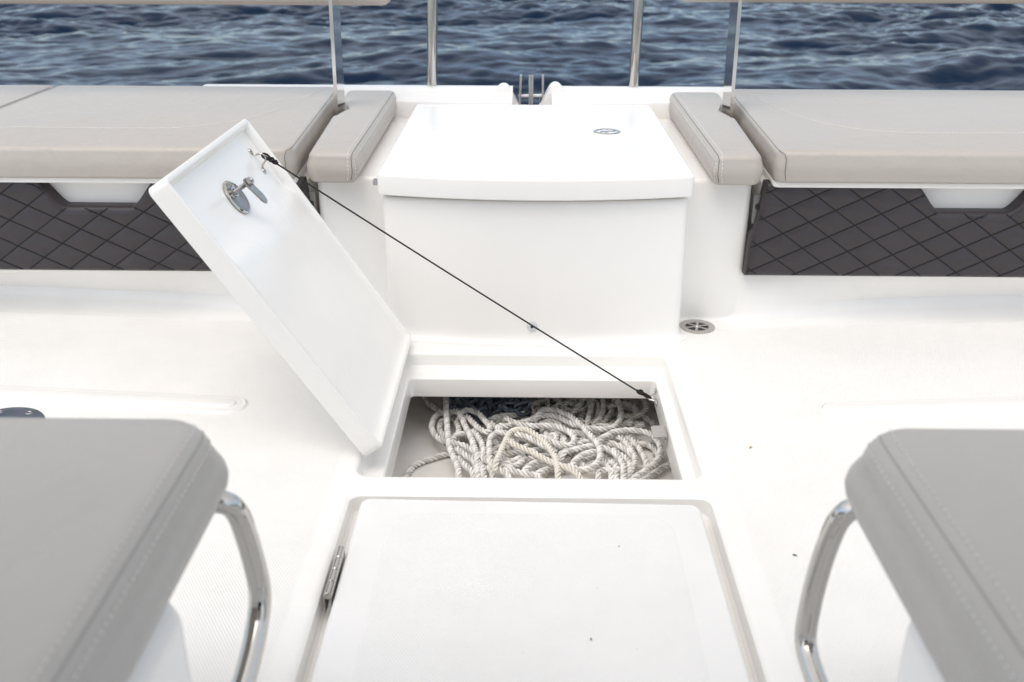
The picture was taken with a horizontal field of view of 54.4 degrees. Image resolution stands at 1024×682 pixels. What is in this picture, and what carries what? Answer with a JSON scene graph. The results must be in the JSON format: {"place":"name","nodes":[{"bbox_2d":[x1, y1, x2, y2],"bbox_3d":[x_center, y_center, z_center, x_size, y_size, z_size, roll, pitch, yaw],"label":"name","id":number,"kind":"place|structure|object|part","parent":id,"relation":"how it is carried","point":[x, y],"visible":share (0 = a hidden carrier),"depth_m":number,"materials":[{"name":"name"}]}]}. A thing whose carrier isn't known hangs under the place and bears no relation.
{"place":"outdoors","nodes":[
{"label":"outdoors","id":0,"kind":"place"},
{"bbox_2d":[0,269,1023,681],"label":"deck","id":1,"kind":"structure","parent":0,"point":[806,387],"depth_m":2.21,"materials":[{"name":"white plastic"}]},
{"bbox_2d":[0,407,44,417],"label":"deck socket","id":2,"kind":"object","parent":1,"relation":"on","point":[17,412],"visible":0.37,"depth_m":2.15,"materials":[{"name":"metal"}]},
{"bbox_2d":[0,417,271,681],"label":"boat seat","id":3,"kind":"object","parent":1,"relation":"on","point":[104,523],"visible":1,"depth_m":0.91,"materials":[{"name":"grey leather"}]},
{"bbox_2d":[0,157,319,214],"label":"bow bench","id":4,"kind":"object","parent":1,"relation":"on","point":[101,189],"visible":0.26,"depth_m":2.55,"materials":[{"name":"white plastic"}]},
{"bbox_2d":[0,85,53,108],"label":"bench cushion","id":5,"kind":"object","parent":4,"relation":"on","point":[11,94],"visible":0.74,"depth_m":3.15,"materials":[{"name":"beige leather"}]},
{"bbox_2d":[0,176,309,270],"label":"quilted panel","id":6,"kind":"object","parent":4,"relation":"attached to","point":[45,226],"visible":0.56,"depth_m":2.55,"materials":[{"name":"grey leather"}]},
{"bbox_2d":[0,85,334,178],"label":"bench cushion","id":7,"kind":"object","parent":4,"relation":"on","point":[89,131],"visible":0.9,"depth_m":2.65,"materials":[{"name":"beige leather"}]},
{"bbox_2d":[0,0,390,114],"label":"backrest","id":8,"kind":"object","parent":4,"relation":"on","point":[336,51],"visible":0.96,"depth_m":2.95,"materials":[{"name":"metal"}]},
{"bbox_2d":[203,83,519,117],"bbox_3d":[-0.509,-0.670,3.424,1.075,0.420,0.235,0,23,1],"label":"bulwark","id":9,"kind":"object","parent":4,"relation":"attached to","point":[409,98],"visible":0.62,"depth_m":3.31,"materials":[{"name":"white plastic"}]},
{"bbox_2d":[427,0,437,85],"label":"rail post","id":10,"kind":"object","parent":9,"relation":"on","point":[432,17],"visible":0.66,"depth_m":3.32,"materials":[{"name":"silver metal"}]},
{"bbox_2d":[149,119,411,455],"bbox_3d":[-0.451,-0.139,2.133,0.395,0.565,0.569,0,23,1],"label":"locker lid","id":11,"kind":"object","parent":1,"relation":"on","point":[248,222],"visible":1,"depth_m":2.04,"materials":[{"name":"white plastic"}]},
{"bbox_2d":[261,152,651,398],"bbox_3d":[-0.117,-0.142,2.311,0.909,0.567,0.016,3,23,6],"label":"lanyard","id":12,"kind":"object","parent":11,"relation":"attached to","point":[276,162],"visible":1,"depth_m":2.31,"materials":[{"name":"black fabric"}]},
{"bbox_2d":[449,397,531,423],"bbox_3d":[-0.055,0.138,2.670,0.226,0.074,0.289,0,23,1],"label":"anchor chain","id":13,"kind":"object","parent":1,"relation":"on","point":[487,407],"visible":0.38,"depth_m":2.56,"materials":[{"name":"grey metal"}]},
{"bbox_2d":[311,499,749,681],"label":"floor hatch","id":14,"kind":"object","parent":1,"relation":"on","point":[453,591],"visible":1,"depth_m":1.58,"materials":[{"name":"white plastic"}]},
{"bbox_2d":[318,104,751,345],"bbox_3d":[0.060,-0.380,2.869,1.106,0.428,0.995,0,23,1],"label":"bow console","id":15,"kind":"object","parent":1,"relation":"on","point":[585,225],"visible":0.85,"depth_m":2.49,"materials":[{"name":"white plastic"}]},
{"bbox_2d":[307,90,396,182],"bbox_3d":[-0.464,-0.613,2.871,0.184,0.084,0.956,0,23,1],"label":"side bolster","id":16,"kind":"object","parent":15,"relation":"on","point":[342,150],"visible":0.98,"depth_m":2.63,"materials":[{"name":"beige leather"}]},
{"bbox_3d":[0.056,-0.196,2.520,0.795,0.365,0.210,0,23,1],"label":"front door","id":17,"kind":"part","parent":15,"relation":"part of","materials":[{"name":"white plastic"}]},
{"bbox_2d":[539,82,723,118],"bbox_3d":[0.416,-0.665,3.412,0.656,0.425,0.235,0,23,1],"label":"bulwark","id":18,"kind":"object","parent":15,"relation":"attached to","point":[656,99],"visible":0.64,"depth_m":3.30,"materials":[{"name":"white plastic"}]},
{"bbox_2d":[519,74,543,104],"bbox_3d":[0.065,-0.825,3.398,0.089,0.167,0.045,0,23,1],"label":"bow roller","id":19,"kind":"object","parent":18,"relation":"attached to","point":[530,95],"visible":0.63,"depth_m":3.37,"materials":[{"name":"silver metal"}]},
{"bbox_2d":[628,0,643,86],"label":"rail post","id":20,"kind":"object","parent":18,"relation":"on","point":[636,35],"visible":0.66,"depth_m":3.31,"materials":[{"name":"silver metal"}]},
{"bbox_2d":[669,92,762,184],"bbox_3d":[0.588,-0.604,2.859,0.184,0.084,0.956,0,23,1],"label":"side bolster","id":21,"kind":"object","parent":15,"relation":"on","point":[725,151],"visible":0.98,"depth_m":2.62,"materials":[{"name":"beige leather"}]},
{"bbox_2d":[403,396,670,478],"bbox_3d":[0.065,0.222,2.466,0.642,0.077,0.572,0,23,1],"label":"anchor rope","id":22,"kind":"object","parent":1,"relation":"on","point":[560,421],"visible":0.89,"depth_m":2.40,"materials":[{"name":"white fabric"}]},
{"bbox_2d":[647,388,656,406],"bbox_3d":[0.334,0.134,2.371,0.023,0.027,0.056,0,23,1],"label":"pad eye","id":23,"kind":"object","parent":1,"relation":"attached to","point":[652,394],"visible":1,"depth_m":2.37,"materials":[{"name":"silver metal"}]},
{"bbox_2d":[651,425,667,447],"bbox_3d":[0.325,0.211,2.203,0.031,0.028,0.052,0,23,1],"label":"catch bracket","id":24,"kind":"object","parent":1,"relation":"on","point":[659,431],"visible":1,"depth_m":2.19,"materials":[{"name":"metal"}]},
{"bbox_2d":[679,319,714,333],"bbox_3d":[0.486,-0.039,2.617,0.093,0.006,0.093,0,23,1],"label":"floor drain","id":25,"kind":"object","parent":1,"relation":"on","point":[697,326],"visible":1,"depth_m":2.61,"materials":[{"name":"metal"}]},
{"bbox_2d":[746,165,1023,238],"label":"bow bench","id":26,"kind":"object","parent":1,"relation":"on","point":[971,195],"visible":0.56,"depth_m":2.52,"materials":[{"name":"white plastic"}]},
{"bbox_2d":[682,0,1023,117],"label":"backrest","id":27,"kind":"object","parent":26,"relation":"on","point":[731,54],"visible":0.93,"depth_m":2.92,"materials":[{"name":"metal"}]},
{"bbox_2d":[733,89,1023,183],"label":"bench cushion","id":28,"kind":"object","parent":26,"relation":"on","point":[889,136],"visible":0.92,"depth_m":2.58,"materials":[{"name":"beige leather"}]},
{"bbox_2d":[742,179,1023,276],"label":"quilted panel","id":29,"kind":"object","parent":26,"relation":"attached to","point":[859,231],"visible":0.99,"depth_m":2.52,"materials":[{"name":"grey leather"}]},
{"bbox_2d":[794,428,1023,681],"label":"boat seat","id":30,"kind":"object","parent":1,"relation":"on","point":[937,515],"visible":1,"depth_m":0.92,"materials":[{"name":"grey leather"}]},
{"bbox_2d":[0,0,1023,104],"bbox_3d":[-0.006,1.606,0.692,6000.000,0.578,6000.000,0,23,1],"label":"water","id":31,"kind":"structure","parent":0,"point":[893,46],"depth_m":14.12,"materials":[{"name":"blue liquid"}]}
]}

